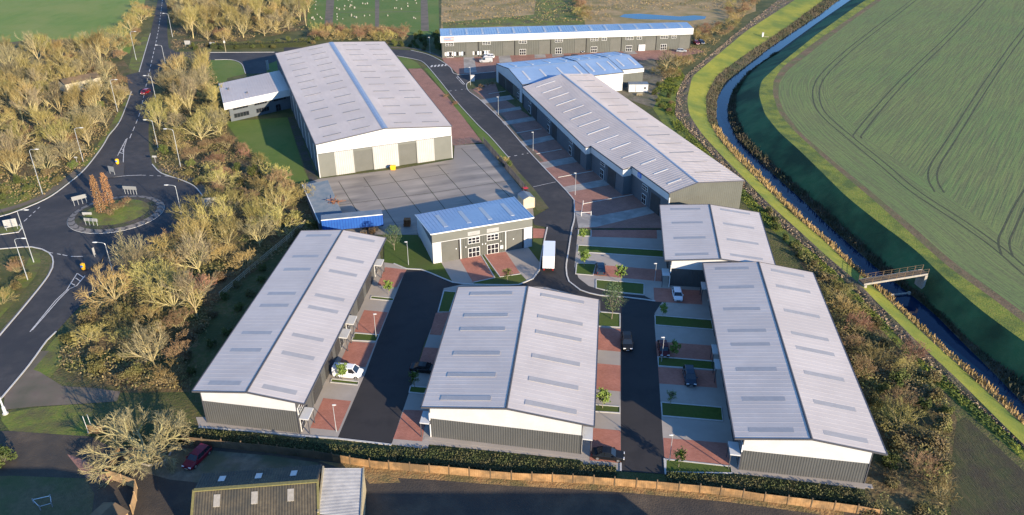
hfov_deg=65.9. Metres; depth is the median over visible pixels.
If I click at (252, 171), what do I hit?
evergreen shrub
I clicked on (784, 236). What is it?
evergreen shrub
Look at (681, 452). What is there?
young tree
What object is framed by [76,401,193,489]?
old tree
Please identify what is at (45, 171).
bramble bush
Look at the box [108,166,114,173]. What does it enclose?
direction sign
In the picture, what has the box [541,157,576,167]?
concrete drive
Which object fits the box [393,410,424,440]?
parking bay
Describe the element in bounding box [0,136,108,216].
kerb
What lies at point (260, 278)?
evergreen shrub
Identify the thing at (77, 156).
bramble bush
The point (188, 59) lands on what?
winter tree
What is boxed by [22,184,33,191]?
evergreen shrub
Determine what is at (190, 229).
winter tree
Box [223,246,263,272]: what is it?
bare shrub
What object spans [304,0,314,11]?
winter tree
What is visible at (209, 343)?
evergreen shrub
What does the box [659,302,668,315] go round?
young tree
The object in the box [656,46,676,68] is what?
winter tree
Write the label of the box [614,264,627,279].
young tree
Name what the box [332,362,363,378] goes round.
parked van
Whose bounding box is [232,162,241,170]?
evergreen shrub
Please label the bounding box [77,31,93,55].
winter tree
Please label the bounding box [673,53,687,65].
bare shrub
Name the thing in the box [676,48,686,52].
parked car
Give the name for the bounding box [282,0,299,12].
winter tree
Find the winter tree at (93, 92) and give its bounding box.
[80,79,102,107]
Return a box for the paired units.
[415,197,533,263]
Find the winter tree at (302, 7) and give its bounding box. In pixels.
[300,0,308,25]
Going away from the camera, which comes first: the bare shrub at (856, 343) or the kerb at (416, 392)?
the kerb at (416, 392)
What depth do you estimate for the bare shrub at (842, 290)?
151.70 m
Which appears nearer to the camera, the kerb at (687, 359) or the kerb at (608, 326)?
the kerb at (687, 359)
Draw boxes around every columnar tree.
[89,174,105,212]
[99,172,114,206]
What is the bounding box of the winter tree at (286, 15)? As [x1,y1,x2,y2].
[281,11,293,28]
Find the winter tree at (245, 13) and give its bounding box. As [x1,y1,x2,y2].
[236,8,249,30]
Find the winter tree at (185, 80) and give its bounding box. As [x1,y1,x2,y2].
[170,73,194,98]
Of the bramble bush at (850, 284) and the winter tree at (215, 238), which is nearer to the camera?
the bramble bush at (850, 284)
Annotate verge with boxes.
[0,176,64,208]
[0,250,40,316]
[1,404,93,435]
[33,334,61,376]
[80,94,129,166]
[129,34,149,71]
[320,461,843,514]
[425,68,448,93]
[454,104,507,159]
[502,158,547,210]
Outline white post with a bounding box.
[0,398,8,414]
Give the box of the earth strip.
[675,0,1023,447]
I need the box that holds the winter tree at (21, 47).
[8,39,32,56]
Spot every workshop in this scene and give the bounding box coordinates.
[496,57,589,102]
[562,54,623,90]
[594,51,643,87]
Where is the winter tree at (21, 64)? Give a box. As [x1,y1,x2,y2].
[11,55,38,77]
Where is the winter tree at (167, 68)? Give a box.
[161,58,181,72]
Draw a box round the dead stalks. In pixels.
[675,0,1023,446]
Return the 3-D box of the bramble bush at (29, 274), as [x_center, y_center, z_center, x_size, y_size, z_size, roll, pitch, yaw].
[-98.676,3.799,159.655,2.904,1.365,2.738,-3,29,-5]
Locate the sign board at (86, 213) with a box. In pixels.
[82,212,91,214]
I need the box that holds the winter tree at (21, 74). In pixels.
[7,69,30,84]
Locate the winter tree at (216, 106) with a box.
[194,100,229,116]
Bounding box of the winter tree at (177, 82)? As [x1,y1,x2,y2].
[161,75,189,93]
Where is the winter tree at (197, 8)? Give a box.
[188,2,204,19]
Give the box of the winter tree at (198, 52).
[192,45,207,63]
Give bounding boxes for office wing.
[218,70,290,121]
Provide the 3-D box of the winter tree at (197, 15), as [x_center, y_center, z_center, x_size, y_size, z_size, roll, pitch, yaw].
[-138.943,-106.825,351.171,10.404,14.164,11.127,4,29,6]
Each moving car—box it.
[140,88,150,94]
[621,331,633,350]
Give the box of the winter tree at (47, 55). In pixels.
[40,45,59,63]
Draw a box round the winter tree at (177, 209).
[168,194,222,223]
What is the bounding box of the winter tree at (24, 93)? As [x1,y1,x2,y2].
[15,80,46,108]
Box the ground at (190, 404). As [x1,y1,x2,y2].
[0,0,1023,508]
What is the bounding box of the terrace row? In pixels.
[440,22,693,57]
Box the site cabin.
[628,82,648,91]
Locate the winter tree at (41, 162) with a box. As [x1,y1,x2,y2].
[29,151,60,169]
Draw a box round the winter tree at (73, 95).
[61,83,81,113]
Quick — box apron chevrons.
[68,195,163,232]
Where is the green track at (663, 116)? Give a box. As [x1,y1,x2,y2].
[652,67,1023,460]
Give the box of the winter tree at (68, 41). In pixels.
[58,37,81,54]
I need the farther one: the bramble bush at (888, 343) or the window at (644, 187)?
the window at (644, 187)
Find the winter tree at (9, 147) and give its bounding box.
[0,126,29,168]
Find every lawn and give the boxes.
[0,476,93,514]
[83,199,148,224]
[197,60,244,98]
[227,117,309,186]
[266,61,277,72]
[307,0,438,34]
[331,379,357,383]
[352,333,377,340]
[371,296,392,299]
[384,235,450,280]
[398,57,420,68]
[410,387,425,392]
[439,291,454,311]
[474,255,526,283]
[528,239,542,261]
[576,263,595,274]
[578,245,662,256]
[579,230,590,235]
[596,405,618,411]
[597,280,643,293]
[599,312,619,326]
[656,316,712,328]
[659,357,713,368]
[662,403,721,419]
[666,460,730,471]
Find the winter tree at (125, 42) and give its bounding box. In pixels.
[104,34,130,53]
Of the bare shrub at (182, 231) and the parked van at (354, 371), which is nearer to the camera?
the parked van at (354, 371)
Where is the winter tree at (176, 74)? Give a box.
[164,67,188,84]
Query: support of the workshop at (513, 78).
on the ground at (190, 404)
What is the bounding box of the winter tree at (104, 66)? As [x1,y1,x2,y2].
[92,56,114,75]
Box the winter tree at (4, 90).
[0,79,21,106]
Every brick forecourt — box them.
[408,68,481,145]
[441,47,702,73]
[473,84,660,227]
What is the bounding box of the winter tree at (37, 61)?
[28,54,43,70]
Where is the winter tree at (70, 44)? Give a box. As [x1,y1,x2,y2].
[61,34,82,56]
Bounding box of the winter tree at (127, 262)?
[113,244,165,289]
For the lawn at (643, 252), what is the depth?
170.16 m
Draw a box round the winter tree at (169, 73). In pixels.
[159,67,179,82]
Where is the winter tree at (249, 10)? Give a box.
[237,3,253,15]
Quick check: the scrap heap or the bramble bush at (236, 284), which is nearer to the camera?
the bramble bush at (236, 284)
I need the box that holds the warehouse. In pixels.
[275,41,452,177]
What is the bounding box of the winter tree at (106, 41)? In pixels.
[95,34,117,56]
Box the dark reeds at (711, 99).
[706,0,836,127]
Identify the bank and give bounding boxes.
[608,0,727,21]
[687,0,1023,443]
[706,0,1020,420]
[736,0,1023,381]
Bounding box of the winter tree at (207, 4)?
[199,0,214,17]
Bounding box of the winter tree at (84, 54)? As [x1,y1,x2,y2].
[73,43,96,65]
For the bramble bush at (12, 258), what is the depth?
165.82 m
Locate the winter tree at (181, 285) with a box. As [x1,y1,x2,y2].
[160,262,219,316]
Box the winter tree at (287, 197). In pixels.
[252,179,294,222]
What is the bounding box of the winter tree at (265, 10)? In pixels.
[262,5,278,24]
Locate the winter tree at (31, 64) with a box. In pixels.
[21,58,40,73]
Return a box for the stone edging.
[142,448,171,465]
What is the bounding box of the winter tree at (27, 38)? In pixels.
[14,30,50,64]
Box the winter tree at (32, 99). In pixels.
[10,84,42,124]
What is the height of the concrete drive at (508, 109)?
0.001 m
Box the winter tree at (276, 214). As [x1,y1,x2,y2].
[246,203,304,236]
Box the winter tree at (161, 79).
[147,68,171,90]
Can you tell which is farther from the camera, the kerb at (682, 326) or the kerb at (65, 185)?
the kerb at (65, 185)
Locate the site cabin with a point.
(637, 86)
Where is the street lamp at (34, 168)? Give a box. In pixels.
[29,149,42,193]
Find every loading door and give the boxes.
[313,374,322,403]
[324,351,333,378]
[335,337,341,357]
[354,149,373,171]
[357,288,363,311]
[365,272,371,292]
[399,143,416,164]
[466,43,477,56]
[499,73,504,87]
[503,42,513,55]
[506,79,512,94]
[532,103,536,120]
[539,41,549,53]
[551,122,556,139]
[574,40,585,52]
[574,145,579,162]
[607,167,615,188]
[610,38,620,51]
[645,37,655,50]
[650,192,660,214]
[679,36,689,48]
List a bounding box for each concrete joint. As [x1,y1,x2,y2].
[340,180,510,204]
[363,177,398,228]
[461,148,509,196]
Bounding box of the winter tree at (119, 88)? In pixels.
[114,86,131,99]
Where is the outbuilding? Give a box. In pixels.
[58,72,101,92]
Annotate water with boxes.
[716,0,1023,418]
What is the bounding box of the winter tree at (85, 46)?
[72,36,99,60]
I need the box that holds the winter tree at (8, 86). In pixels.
[0,78,19,101]
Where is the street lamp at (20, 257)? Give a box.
[14,238,27,279]
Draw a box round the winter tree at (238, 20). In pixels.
[227,11,252,37]
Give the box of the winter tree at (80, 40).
[72,33,88,62]
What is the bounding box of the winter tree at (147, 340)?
[117,322,169,364]
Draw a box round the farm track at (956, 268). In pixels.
[773,0,1023,321]
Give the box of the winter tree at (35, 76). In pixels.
[26,66,47,85]
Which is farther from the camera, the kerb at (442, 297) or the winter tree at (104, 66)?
the winter tree at (104, 66)
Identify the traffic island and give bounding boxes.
[0,226,20,233]
[83,254,104,269]
[102,158,123,177]
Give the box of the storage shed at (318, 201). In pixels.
[302,180,341,229]
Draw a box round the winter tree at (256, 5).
[248,0,265,29]
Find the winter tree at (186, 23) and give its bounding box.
[172,8,192,32]
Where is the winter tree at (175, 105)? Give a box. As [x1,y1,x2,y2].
[164,92,184,115]
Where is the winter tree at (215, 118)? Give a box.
[199,106,232,134]
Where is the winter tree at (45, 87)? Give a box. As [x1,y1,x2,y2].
[31,77,52,108]
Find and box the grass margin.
[759,0,1023,340]
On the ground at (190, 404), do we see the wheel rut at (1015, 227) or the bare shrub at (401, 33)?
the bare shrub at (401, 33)
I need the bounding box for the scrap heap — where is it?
[327,196,345,204]
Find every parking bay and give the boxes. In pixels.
[310,398,350,430]
[340,341,374,366]
[355,310,387,333]
[378,267,405,287]
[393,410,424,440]
[420,347,438,364]
[430,312,448,334]
[460,256,492,281]
[485,252,519,276]
[533,228,545,237]
[590,428,620,462]
[592,230,656,238]
[594,265,661,281]
[596,363,620,390]
[598,328,620,351]
[654,288,701,304]
[656,341,712,359]
[658,367,716,387]
[663,438,728,464]
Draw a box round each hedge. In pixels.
[177,427,399,461]
[210,38,306,48]
[398,446,616,481]
[666,470,866,506]
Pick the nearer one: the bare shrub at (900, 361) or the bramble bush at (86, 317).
the bare shrub at (900, 361)
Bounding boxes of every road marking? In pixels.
[30,290,66,331]
[32,290,67,329]
[130,0,162,136]
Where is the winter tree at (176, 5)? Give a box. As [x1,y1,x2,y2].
[168,4,197,17]
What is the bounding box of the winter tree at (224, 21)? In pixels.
[213,12,235,32]
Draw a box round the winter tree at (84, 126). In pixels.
[70,113,98,145]
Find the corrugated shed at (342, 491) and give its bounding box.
[317,466,365,514]
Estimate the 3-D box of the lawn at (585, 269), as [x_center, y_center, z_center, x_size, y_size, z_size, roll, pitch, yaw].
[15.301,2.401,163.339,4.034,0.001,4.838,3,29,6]
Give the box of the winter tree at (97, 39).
[79,24,104,63]
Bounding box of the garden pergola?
[32,494,52,510]
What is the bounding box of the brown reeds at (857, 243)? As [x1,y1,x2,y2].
[727,51,1023,401]
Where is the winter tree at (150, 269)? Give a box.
[116,256,178,296]
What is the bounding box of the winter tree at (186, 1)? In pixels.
[182,0,194,8]
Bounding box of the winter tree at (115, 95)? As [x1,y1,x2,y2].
[103,87,128,107]
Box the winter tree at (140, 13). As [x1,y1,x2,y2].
[124,8,150,21]
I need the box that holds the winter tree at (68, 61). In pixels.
[63,56,90,76]
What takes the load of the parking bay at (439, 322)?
on the concrete paving at (611, 421)
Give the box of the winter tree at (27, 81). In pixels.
[20,78,44,90]
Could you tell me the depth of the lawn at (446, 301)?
152.13 m
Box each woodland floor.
[0,40,129,210]
[55,61,318,392]
[170,0,309,50]
[785,242,956,514]
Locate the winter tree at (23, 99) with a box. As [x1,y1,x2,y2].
[5,93,41,109]
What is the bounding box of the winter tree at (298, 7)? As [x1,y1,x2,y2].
[288,0,307,19]
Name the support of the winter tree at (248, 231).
on the woodland floor at (74, 378)
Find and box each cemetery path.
[325,0,333,25]
[375,0,378,28]
[421,0,428,30]
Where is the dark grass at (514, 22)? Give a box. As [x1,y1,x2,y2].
[442,0,584,27]
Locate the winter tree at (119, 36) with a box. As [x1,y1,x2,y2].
[104,32,122,44]
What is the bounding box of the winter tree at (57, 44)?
[46,37,63,60]
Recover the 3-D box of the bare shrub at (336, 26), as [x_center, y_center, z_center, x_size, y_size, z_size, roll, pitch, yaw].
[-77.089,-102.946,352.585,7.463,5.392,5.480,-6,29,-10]
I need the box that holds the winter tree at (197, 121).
[174,110,226,139]
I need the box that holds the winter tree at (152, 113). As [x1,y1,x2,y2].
[142,100,179,130]
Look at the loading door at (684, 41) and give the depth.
325.66 m
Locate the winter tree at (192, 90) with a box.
[168,74,196,114]
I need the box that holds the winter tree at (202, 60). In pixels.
[189,49,211,81]
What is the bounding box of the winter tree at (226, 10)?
[218,1,238,24]
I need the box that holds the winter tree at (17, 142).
[10,137,25,160]
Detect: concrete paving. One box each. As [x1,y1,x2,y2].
[196,262,403,436]
[392,284,620,470]
[441,247,539,283]
[575,230,865,488]
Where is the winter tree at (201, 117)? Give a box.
[188,104,227,128]
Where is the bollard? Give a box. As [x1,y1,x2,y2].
[80,263,85,270]
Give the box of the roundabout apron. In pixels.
[67,195,163,232]
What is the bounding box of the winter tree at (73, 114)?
[60,104,105,136]
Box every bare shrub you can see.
[0,105,18,118]
[0,286,19,304]
[2,127,24,140]
[6,256,24,271]
[20,126,37,135]
[46,113,71,128]
[49,129,78,143]
[54,93,69,104]
[62,52,77,62]
[70,320,109,345]
[85,64,98,72]
[102,302,136,340]
[106,326,142,346]
[107,73,131,87]
[110,203,120,210]
[113,49,126,57]
[125,32,135,39]
[125,38,137,46]
[127,299,170,328]
[131,27,141,34]
[142,355,185,390]
[148,249,191,274]
[154,228,183,250]
[158,128,183,144]
[160,307,193,330]
[161,339,198,361]
[166,94,192,111]
[166,139,190,153]
[168,216,194,240]
[178,145,205,157]
[178,273,217,296]
[197,138,217,148]
[200,150,227,163]
[200,162,216,174]
[201,186,230,206]
[205,181,224,192]
[207,242,240,259]
[210,27,229,37]
[211,133,237,147]
[211,164,234,178]
[214,27,234,41]
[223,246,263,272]
[234,146,252,158]
[235,186,246,196]
[236,141,248,149]
[239,189,260,201]
[244,195,276,214]
[246,174,267,190]
[249,152,268,165]
[251,14,267,25]
[258,161,289,181]
[266,168,292,184]
[272,195,290,205]
[273,178,297,194]
[278,180,302,192]
[282,16,298,23]
[291,181,315,206]
[307,30,320,37]
[309,22,326,28]
[311,28,324,36]
[319,25,333,35]
[320,30,330,37]
[330,28,347,39]
[332,23,344,31]
[335,25,344,36]
[340,28,358,39]
[352,28,365,39]
[361,22,376,30]
[366,26,376,36]
[367,29,379,39]
[373,31,386,40]
[375,25,390,36]
[383,28,398,40]
[398,24,410,32]
[398,29,407,37]
[573,1,583,8]
[576,10,592,19]
[580,4,592,12]
[651,64,666,74]
[661,65,682,77]
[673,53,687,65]
[681,54,694,62]
[701,29,710,34]
[821,281,857,300]
[826,294,861,314]
[842,333,867,348]
[844,311,876,331]
[850,339,894,365]
[850,352,878,379]
[880,385,921,413]
[880,393,926,442]
[890,352,918,373]
[899,336,930,361]
[902,449,944,479]
[920,474,962,503]
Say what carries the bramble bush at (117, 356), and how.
on the woodland floor at (74, 378)
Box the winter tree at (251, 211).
[241,200,264,235]
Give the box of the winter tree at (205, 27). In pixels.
[197,18,214,38]
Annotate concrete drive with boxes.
[464,57,476,72]
[481,95,513,102]
[493,106,520,113]
[499,55,511,62]
[502,117,534,124]
[521,135,553,145]
[534,54,545,57]
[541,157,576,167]
[552,54,563,56]
[564,180,608,191]
[575,207,653,227]
[623,51,636,53]
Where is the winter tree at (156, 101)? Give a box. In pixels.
[135,97,172,118]
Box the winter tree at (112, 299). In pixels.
[73,263,134,317]
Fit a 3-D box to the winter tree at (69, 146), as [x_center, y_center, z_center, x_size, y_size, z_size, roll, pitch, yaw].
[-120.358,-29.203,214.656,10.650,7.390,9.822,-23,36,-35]
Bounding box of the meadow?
[0,0,144,53]
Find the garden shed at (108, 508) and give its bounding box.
[90,502,129,514]
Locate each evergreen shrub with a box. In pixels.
[0,193,6,202]
[0,444,17,468]
[12,173,24,183]
[19,193,30,199]
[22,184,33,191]
[66,160,79,168]
[158,144,168,153]
[184,158,196,166]
[186,366,195,374]
[205,338,217,346]
[219,291,229,300]
[221,327,232,334]
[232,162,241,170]
[233,302,244,311]
[246,164,260,176]
[256,275,266,281]
[258,263,267,270]
[433,35,439,41]
[435,43,441,48]
[771,215,778,220]
[771,222,780,229]
[782,233,788,239]
[789,239,799,245]
[795,249,803,257]
[875,382,890,393]
[881,449,900,469]
[888,367,912,387]
[915,396,932,410]
[938,402,954,414]
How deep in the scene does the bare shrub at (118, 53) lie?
311.45 m
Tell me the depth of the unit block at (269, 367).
130.77 m
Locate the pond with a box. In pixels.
[620,14,705,20]
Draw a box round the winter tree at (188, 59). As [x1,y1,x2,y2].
[176,52,205,71]
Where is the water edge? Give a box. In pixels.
[729,0,1023,403]
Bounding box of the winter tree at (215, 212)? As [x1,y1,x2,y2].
[185,194,233,234]
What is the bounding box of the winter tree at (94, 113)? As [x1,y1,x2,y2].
[84,104,106,124]
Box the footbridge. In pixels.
[858,264,929,288]
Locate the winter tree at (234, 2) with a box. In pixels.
[230,0,237,15]
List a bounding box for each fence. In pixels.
[86,425,105,433]
[105,469,137,514]
[106,447,119,475]
[181,435,882,514]
[219,220,304,298]
[454,137,483,144]
[484,138,535,206]
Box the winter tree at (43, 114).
[23,105,57,141]
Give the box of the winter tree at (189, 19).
[180,3,198,38]
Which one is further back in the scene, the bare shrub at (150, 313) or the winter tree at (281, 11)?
the winter tree at (281, 11)
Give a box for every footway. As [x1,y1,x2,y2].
[0,167,84,212]
[0,263,51,332]
[4,351,48,396]
[158,168,207,193]
[390,47,441,58]
[468,89,542,161]
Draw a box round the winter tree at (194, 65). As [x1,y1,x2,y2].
[184,59,207,75]
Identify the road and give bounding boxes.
[0,0,277,397]
[284,47,667,473]
[338,230,664,473]
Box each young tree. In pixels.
[335,361,347,376]
[383,279,393,294]
[408,370,419,387]
[502,268,512,281]
[577,227,586,240]
[578,249,591,263]
[596,387,611,407]
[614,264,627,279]
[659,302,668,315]
[666,389,676,404]
[670,339,680,353]
[674,445,687,466]
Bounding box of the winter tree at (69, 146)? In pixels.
[47,140,88,161]
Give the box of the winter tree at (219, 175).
[201,165,240,189]
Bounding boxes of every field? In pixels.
[441,0,755,32]
[778,0,1023,312]
[829,0,1023,250]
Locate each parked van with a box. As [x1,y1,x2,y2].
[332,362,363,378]
[479,56,492,62]
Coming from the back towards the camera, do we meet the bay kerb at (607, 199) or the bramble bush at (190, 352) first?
the bay kerb at (607, 199)
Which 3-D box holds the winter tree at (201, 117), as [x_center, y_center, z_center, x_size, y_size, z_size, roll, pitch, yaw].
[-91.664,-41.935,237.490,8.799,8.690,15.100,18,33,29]
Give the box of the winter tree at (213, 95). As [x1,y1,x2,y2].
[204,82,217,108]
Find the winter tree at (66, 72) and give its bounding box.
[49,63,84,81]
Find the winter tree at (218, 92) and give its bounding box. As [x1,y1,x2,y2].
[199,82,223,106]
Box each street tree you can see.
[382,225,401,249]
[602,281,628,318]
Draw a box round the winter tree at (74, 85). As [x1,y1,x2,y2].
[66,80,79,104]
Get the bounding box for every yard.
[0,431,861,514]
[118,448,317,481]
[301,144,533,237]
[617,59,665,107]
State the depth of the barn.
100.36 m
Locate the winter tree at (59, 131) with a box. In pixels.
[40,115,77,151]
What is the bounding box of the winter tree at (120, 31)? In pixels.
[102,21,131,44]
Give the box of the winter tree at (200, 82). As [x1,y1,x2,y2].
[192,68,211,97]
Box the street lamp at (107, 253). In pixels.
[92,242,113,274]
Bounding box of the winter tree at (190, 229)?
[169,212,210,249]
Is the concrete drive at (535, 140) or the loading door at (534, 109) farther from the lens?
the loading door at (534, 109)
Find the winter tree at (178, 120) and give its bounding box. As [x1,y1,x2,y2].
[164,113,186,128]
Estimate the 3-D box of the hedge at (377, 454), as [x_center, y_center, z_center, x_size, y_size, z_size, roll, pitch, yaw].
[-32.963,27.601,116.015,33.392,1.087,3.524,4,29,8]
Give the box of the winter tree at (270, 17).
[263,9,293,29]
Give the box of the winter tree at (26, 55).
[14,49,32,62]
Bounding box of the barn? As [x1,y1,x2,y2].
[190,464,321,514]
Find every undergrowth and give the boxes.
[0,51,127,204]
[55,62,316,391]
[170,0,310,49]
[441,0,755,28]
[656,68,1023,456]
[661,0,759,81]
[770,213,951,514]
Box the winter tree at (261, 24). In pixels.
[247,18,280,35]
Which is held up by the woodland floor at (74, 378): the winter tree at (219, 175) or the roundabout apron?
the winter tree at (219, 175)
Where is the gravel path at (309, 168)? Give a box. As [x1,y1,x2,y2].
[288,117,316,180]
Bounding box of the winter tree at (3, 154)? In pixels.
[0,146,28,174]
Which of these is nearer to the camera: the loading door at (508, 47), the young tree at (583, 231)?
the young tree at (583, 231)
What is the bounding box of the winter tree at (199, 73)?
[181,65,214,83]
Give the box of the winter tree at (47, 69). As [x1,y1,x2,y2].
[32,61,67,82]
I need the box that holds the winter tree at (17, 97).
[2,84,25,122]
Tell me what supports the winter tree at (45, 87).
on the woodland floor at (123, 68)
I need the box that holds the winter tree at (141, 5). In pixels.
[130,2,155,16]
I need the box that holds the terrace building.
[522,74,744,215]
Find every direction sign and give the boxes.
[2,218,17,230]
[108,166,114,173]
[202,197,216,208]
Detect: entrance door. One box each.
[276,104,280,110]
[300,420,305,430]
[520,49,525,54]
[555,48,561,53]
[591,47,596,52]
[600,168,603,178]
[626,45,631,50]
[641,193,645,204]
[660,44,666,49]
[736,456,739,466]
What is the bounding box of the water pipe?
[886,291,910,295]
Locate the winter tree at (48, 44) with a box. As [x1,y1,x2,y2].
[30,34,52,62]
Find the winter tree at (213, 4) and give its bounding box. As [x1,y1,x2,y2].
[211,0,230,13]
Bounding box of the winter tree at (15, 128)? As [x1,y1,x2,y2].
[0,117,46,149]
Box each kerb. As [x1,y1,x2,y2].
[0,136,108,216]
[0,246,53,334]
[1,331,56,398]
[67,203,164,233]
[108,91,131,135]
[139,33,150,71]
[152,164,201,194]
[198,426,391,445]
[330,378,358,384]
[352,332,378,341]
[370,295,393,300]
[393,227,547,284]
[399,56,508,157]
[409,385,425,393]
[412,50,486,74]
[438,290,455,311]
[466,81,573,199]
[484,254,519,276]
[566,200,654,300]
[575,263,595,275]
[577,228,660,229]
[578,245,662,257]
[583,194,632,203]
[596,279,643,294]
[596,404,619,413]
[599,311,619,327]
[654,315,712,329]
[657,356,714,369]
[661,401,722,420]
[665,458,731,473]
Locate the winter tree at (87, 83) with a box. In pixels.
[75,72,116,101]
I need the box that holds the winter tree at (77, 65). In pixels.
[65,58,93,74]
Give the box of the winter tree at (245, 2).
[237,0,249,8]
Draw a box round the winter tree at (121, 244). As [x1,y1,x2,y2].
[107,227,149,267]
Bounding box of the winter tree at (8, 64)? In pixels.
[0,54,22,84]
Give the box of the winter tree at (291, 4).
[282,0,294,14]
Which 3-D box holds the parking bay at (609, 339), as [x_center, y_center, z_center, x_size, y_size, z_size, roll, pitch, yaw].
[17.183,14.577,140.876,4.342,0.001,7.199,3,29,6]
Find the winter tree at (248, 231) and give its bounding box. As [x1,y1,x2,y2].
[235,213,279,246]
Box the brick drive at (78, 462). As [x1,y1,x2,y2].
[67,454,111,480]
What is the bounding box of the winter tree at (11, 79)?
[0,73,26,90]
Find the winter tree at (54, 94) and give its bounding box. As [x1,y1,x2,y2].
[33,74,75,114]
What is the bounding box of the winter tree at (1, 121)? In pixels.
[0,113,15,130]
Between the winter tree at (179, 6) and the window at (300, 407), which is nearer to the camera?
the window at (300, 407)
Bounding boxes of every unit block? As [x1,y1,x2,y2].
[192,230,386,437]
[420,286,599,458]
[659,204,775,289]
[700,261,887,488]
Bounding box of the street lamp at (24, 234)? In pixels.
[17,209,33,261]
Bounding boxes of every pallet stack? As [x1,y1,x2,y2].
[368,227,375,233]
[403,218,410,226]
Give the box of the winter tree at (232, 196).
[212,184,258,211]
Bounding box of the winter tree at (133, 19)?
[116,13,141,30]
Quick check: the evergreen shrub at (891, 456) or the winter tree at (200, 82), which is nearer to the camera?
the evergreen shrub at (891, 456)
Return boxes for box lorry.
[543,241,554,269]
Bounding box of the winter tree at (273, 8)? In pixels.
[256,2,289,19]
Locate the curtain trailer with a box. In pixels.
[321,209,383,230]
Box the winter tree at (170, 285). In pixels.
[136,263,203,311]
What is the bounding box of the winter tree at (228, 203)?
[206,200,242,223]
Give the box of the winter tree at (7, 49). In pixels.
[0,38,18,62]
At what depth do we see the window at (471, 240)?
166.25 m
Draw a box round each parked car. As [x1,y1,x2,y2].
[181,443,211,469]
[409,361,432,373]
[592,446,624,462]
[595,262,605,274]
[657,340,669,356]
[672,287,683,300]
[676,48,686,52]
[682,365,697,385]
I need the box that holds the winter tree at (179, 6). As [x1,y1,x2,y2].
[173,2,192,12]
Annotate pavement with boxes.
[4,368,119,409]
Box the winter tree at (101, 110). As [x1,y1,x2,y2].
[88,102,116,127]
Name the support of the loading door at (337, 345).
in the unit block at (269, 367)
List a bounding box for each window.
[233,105,247,109]
[234,111,249,117]
[256,106,268,112]
[297,404,303,414]
[468,236,479,243]
[482,41,489,44]
[487,233,498,240]
[642,183,647,191]
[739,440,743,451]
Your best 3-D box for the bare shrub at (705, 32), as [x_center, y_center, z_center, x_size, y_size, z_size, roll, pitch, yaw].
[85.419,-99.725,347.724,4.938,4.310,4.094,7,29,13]
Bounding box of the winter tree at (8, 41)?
[0,35,11,56]
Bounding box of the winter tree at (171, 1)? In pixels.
[167,0,181,9]
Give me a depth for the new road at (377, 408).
134.77 m
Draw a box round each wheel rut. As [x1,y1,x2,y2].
[812,0,1023,274]
[819,0,1023,265]
[852,0,980,137]
[860,0,985,138]
[927,28,1023,191]
[936,35,1023,192]
[997,190,1023,255]
[1008,208,1023,256]
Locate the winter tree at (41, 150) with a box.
[32,143,59,162]
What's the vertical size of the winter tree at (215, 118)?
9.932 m
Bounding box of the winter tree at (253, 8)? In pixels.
[245,0,264,16]
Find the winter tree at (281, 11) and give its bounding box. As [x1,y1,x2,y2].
[275,5,290,17]
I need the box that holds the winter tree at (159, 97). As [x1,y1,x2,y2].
[145,93,169,109]
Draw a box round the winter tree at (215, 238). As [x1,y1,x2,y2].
[205,216,243,246]
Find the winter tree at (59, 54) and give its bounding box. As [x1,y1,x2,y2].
[44,45,80,69]
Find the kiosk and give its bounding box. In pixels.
[518,191,534,208]
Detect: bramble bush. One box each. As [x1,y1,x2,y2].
[0,185,10,193]
[9,256,23,261]
[9,279,21,289]
[14,272,31,279]
[40,167,57,175]
[51,175,61,181]
[57,332,73,342]
[71,154,80,160]
[75,307,95,325]
[85,354,105,373]
[86,346,103,359]
[112,350,130,360]
[115,301,134,317]
[115,362,143,380]
[141,319,164,336]
[157,333,170,346]
[175,328,197,343]
[178,169,192,175]
[180,349,192,359]
[192,178,202,184]
[193,324,205,333]
[206,311,218,318]
[213,271,226,280]
[222,190,242,200]
[233,280,241,287]
[236,178,246,184]
[245,289,255,297]
[272,216,291,228]
[286,210,301,218]
[295,227,302,235]
[304,219,317,227]
[764,206,773,212]
[810,259,818,265]
[818,271,837,280]
[834,282,856,291]
[850,301,870,313]
[860,499,883,514]
[868,316,883,327]
[868,391,883,406]
[878,337,897,348]
[884,469,900,488]
[888,433,905,451]
[913,501,930,514]
[920,369,942,381]
[920,428,949,450]
[928,387,944,399]
[929,412,953,432]
[931,455,955,470]
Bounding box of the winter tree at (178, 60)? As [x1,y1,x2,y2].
[158,54,203,78]
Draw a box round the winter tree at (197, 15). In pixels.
[186,3,208,31]
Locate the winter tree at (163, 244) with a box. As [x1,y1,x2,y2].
[134,233,185,262]
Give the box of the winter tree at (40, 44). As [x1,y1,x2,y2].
[31,33,54,54]
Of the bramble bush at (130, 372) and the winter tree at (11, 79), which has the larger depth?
the winter tree at (11, 79)
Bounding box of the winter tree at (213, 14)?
[205,1,220,27]
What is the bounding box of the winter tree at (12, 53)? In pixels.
[0,45,22,69]
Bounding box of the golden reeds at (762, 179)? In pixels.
[711,124,1023,424]
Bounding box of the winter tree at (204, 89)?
[193,83,218,102]
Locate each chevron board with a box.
[71,194,86,205]
[83,218,97,225]
[122,186,136,193]
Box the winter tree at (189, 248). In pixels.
[159,228,217,272]
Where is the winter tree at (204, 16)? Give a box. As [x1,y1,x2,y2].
[196,6,210,34]
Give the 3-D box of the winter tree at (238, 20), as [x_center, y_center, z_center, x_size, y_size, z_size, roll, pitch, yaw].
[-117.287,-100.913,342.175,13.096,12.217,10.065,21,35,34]
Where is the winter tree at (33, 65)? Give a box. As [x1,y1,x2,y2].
[27,60,42,83]
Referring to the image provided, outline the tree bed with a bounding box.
[139,446,170,463]

